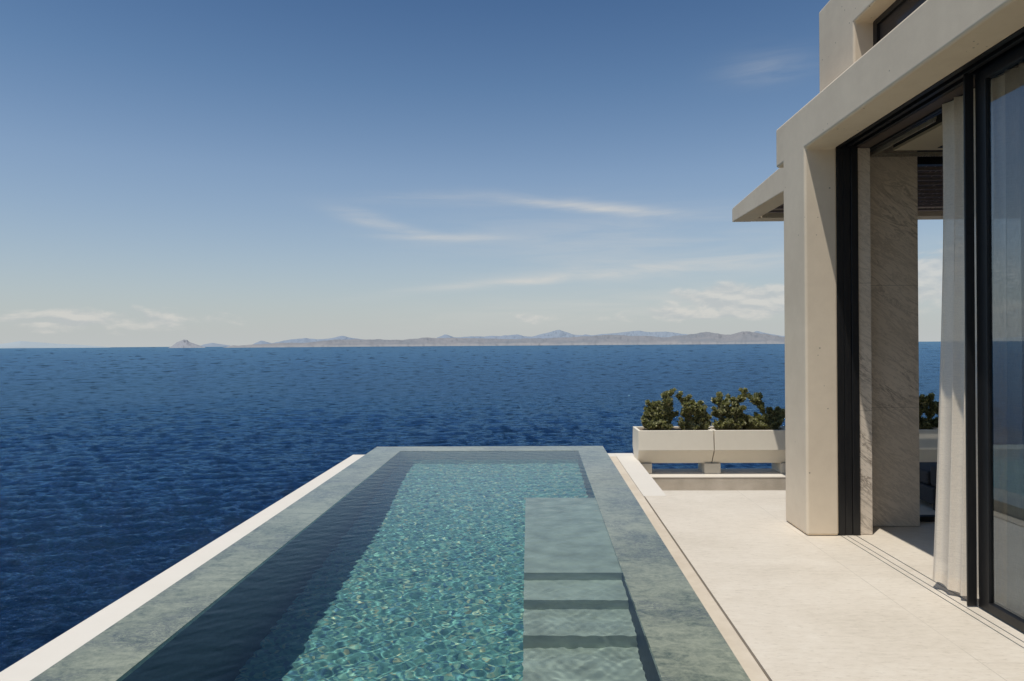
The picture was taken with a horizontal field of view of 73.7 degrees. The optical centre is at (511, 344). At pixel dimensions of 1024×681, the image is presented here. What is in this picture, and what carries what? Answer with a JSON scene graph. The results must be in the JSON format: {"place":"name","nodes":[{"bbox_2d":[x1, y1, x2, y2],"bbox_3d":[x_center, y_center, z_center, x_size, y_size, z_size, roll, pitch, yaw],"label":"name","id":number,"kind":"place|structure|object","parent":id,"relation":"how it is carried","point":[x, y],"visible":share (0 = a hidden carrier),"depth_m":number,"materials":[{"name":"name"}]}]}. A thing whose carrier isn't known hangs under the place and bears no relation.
{"place":"outdoors","nodes":[
{"label":"outdoors","id":0,"kind":"place"},
{"bbox_2d":[0,341,111,347],"bbox_3d":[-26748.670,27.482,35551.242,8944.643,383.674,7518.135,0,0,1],"label":"hills","id":1,"kind":"structure","parent":0,"point":[22,344],"depth_m":36529.24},
{"bbox_2d":[169,340,204,347],"bbox_3d":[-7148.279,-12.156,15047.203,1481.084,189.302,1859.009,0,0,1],"label":"hills","id":2,"kind":"structure","parent":0,"point":[184,344],"depth_m":14664.16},
{"bbox_2d":[201,343,229,346],"bbox_3d":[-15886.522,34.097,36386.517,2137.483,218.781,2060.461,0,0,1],"label":"hills","id":3,"kind":"structure","parent":0,"point":[213,345],"depth_m":36106.13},
{"bbox_2d":[0,446,768,680],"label":"infinity pool","id":4,"kind":"structure","parent":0,"point":[502,563],"depth_m":4.17,"materials":[{"name":"teal liquid"}]},
{"bbox_2d":[0,341,940,671],"bbox_3d":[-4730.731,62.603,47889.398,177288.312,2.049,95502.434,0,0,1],"label":"sea","id":5,"kind":"structure","parent":0,"point":[124,471],"depth_m":263.55,"materials":[{"name":"blue liquid"}]},
{"bbox_2d":[0,0,942,346],"label":"sky","id":6,"kind":"structure","parent":0,"point":[199,172],"materials":[{"name":"blue"}]},
{"bbox_2d":[223,331,784,347],"bbox_3d":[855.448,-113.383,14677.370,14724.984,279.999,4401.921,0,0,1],"label":"hills","id":7,"kind":"structure","parent":0,"point":[746,337],"depth_m":14475.51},
{"bbox_2d":[532,330,784,336],"bbox_3d":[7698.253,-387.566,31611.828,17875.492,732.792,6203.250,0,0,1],"label":"hills","id":8,"kind":"structure","parent":0,"point":[558,333],"depth_m":33158.88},
{"bbox_2d":[645,490,1023,680],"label":"terrace","id":9,"kind":"structure","parent":0,"point":[793,603],"depth_m":4.16,"materials":[{"name":"stone"}]},
{"bbox_2d":[732,0,1023,649],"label":"villa","id":10,"kind":"object","parent":9,"relation":"on","point":[849,192],"visible":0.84,"depth_m":5.63,"materials":[{"name":"paint"}]},
{"bbox_2d":[836,147,859,534],"bbox_3d":[2.782,-0.056,5.862,0.175,3.265,0.460,0,0,1],"label":"sliding door","id":11,"kind":"structure","parent":10,"relation":"in","point":[846,158],"depth_m":5.63,"materials":[{"name":"black metal"}]},
{"bbox_2d":[873,0,925,45],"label":"window","id":12,"kind":"structure","parent":10,"relation":"in","point":[899,10],"depth_m":5.07,"materials":[{"name":"black glass"}]},
{"bbox_2d":[917,156,942,521],"bbox_3d":[6.334,-0.076,6.003,5.636,3.257,0.060,0,0,1],"label":"rear window","id":13,"kind":"structure","parent":10,"relation":"in","point":[928,160],"depth_m":6.04,"materials":[{"name":"black metal"}]},
{"bbox_2d":[932,79,993,598],"bbox_3d":[2.827,-0.031,4.351,0.237,3.158,0.601,0,0,1],"label":"curtain","id":14,"kind":"object","parent":10,"relation":"hanging from","point":[949,567],"visible":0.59,"depth_m":4.40,"materials":[{"name":"fabric"}]},
{"bbox_2d":[963,44,1023,632],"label":"sliding door","id":15,"kind":"structure","parent":10,"relation":"in","point":[983,131],"depth_m":4.06,"materials":[{"name":"black metal"}]},
{"bbox_2d":[992,60,1023,615],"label":"glass pane","id":16,"kind":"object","parent":10,"relation":"hanging from","point":[1008,277],"visible":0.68,"depth_m":3.99,"materials":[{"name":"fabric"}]},
{"bbox_2d":[766,490,934,514],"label":"terrace","id":17,"kind":"structure","parent":0,"point":[926,508],"depth_m":6.73,"materials":[{"name":"stone"}]},
{"bbox_2d":[873,522,934,562],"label":"room floor","id":18,"kind":"structure","parent":0,"point":[918,540],"depth_m":5.60,"materials":[{"name":"stone"}]},
{"bbox_2d":[919,462,936,509],"bbox_3d":[4.669,1.357,6.700,1.420,0.419,0.670,0,0,1],"label":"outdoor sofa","id":19,"kind":"object","parent":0,"point":[928,474],"visible":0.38,"depth_m":6.53,"materials":[{"name":"grey fabric"}]},
{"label":"terrain","id":20,"kind":"structure","parent":0,"visible":0},
{"bbox_2d":[641,462,785,490],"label":"wall","id":21,"kind":"structure","parent":20,"relation":"on","point":[709,476],"depth_m":9.12,"materials":[{"name":"white paint"}]},
{"bbox_2d":[633,426,713,462],"bbox_3d":[2.224,1.399,9.488,1.011,0.460,0.551,0,0,1],"label":"planter box","id":22,"kind":"object","parent":21,"relation":"on","point":[676,444],"visible":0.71,"depth_m":9.23,"materials":[{"name":"paint"}]},
{"bbox_2d":[641,387,678,429],"bbox_3d":[2.055,0.898,9.494,0.505,0.618,0.335,0,0,25],"label":"potted shrub","id":23,"kind":"object","parent":22,"relation":"on","point":[658,415],"visible":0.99,"depth_m":9.45,"materials":[{"name":"green plant"}]},
{"bbox_2d":[674,391,711,429],"bbox_3d":[2.506,0.924,9.460,0.538,0.566,0.386,0,0,1],"label":"potted shrub","id":24,"kind":"object","parent":22,"relation":"on","point":[695,415],"visible":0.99,"depth_m":9.39,"materials":[{"name":"green plant"}]},
{"bbox_2d":[709,426,785,462],"bbox_3d":[3.247,1.392,9.463,1.011,0.460,0.551,0,0,1],"label":"planter box","id":25,"kind":"object","parent":21,"relation":"on","point":[741,445],"visible":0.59,"depth_m":9.21,"materials":[{"name":"paint"}]},
{"bbox_2d":[711,388,747,429],"bbox_3d":[2.998,0.897,9.481,0.514,0.603,0.386,0,0,1],"label":"potted shrub","id":26,"kind":"object","parent":25,"relation":"on","point":[724,413],"visible":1,"depth_m":9.39,"materials":[{"name":"green plant"}]},
{"bbox_2d":[741,415,760,429],"bbox_3d":[3.322,1.084,9.450,0.372,0.228,0.303,0,0,1],"label":"potted shrub","id":27,"kind":"object","parent":25,"relation":"on","point":[751,422],"visible":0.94,"depth_m":9.38,"materials":[{"name":"green plant"}]},
{"bbox_2d":[746,392,784,429],"bbox_3d":[3.505,0.927,9.465,0.587,0.536,0.385,0,0,1],"label":"potted shrub","id":28,"kind":"object","parent":25,"relation":"on","point":[770,418],"visible":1,"depth_m":9.43,"materials":[{"name":"green plant"}]},
{"bbox_2d":[919,427,937,461],"bbox_3d":[5.292,1.378,9.411,1.011,0.460,0.551,0,0,1],"label":"planter box","id":29,"kind":"object","parent":21,"relation":"on","point":[928,444],"visible":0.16,"depth_m":9.14,"materials":[{"name":"paint"}]},
{"bbox_2d":[919,392,937,428],"bbox_3d":[5.629,0.918,9.375,0.447,0.526,0.404,0,0,1],"label":"potted shrub","id":30,"kind":"object","parent":29,"relation":"on","point":[925,402],"visible":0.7,"depth_m":9.29,"materials":[{"name":"green plant"}]},
{"bbox_2d":[930,400,938,427],"bbox_3d":[5.974,0.934,9.378,0.410,0.491,0.372,0,0,-18],"label":"potted shrub","id":31,"kind":"object","parent":29,"relation":"on","point":[935,420],"visible":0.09,"depth_m":9.39,"materials":[{"name":"green plant"}]}
]}

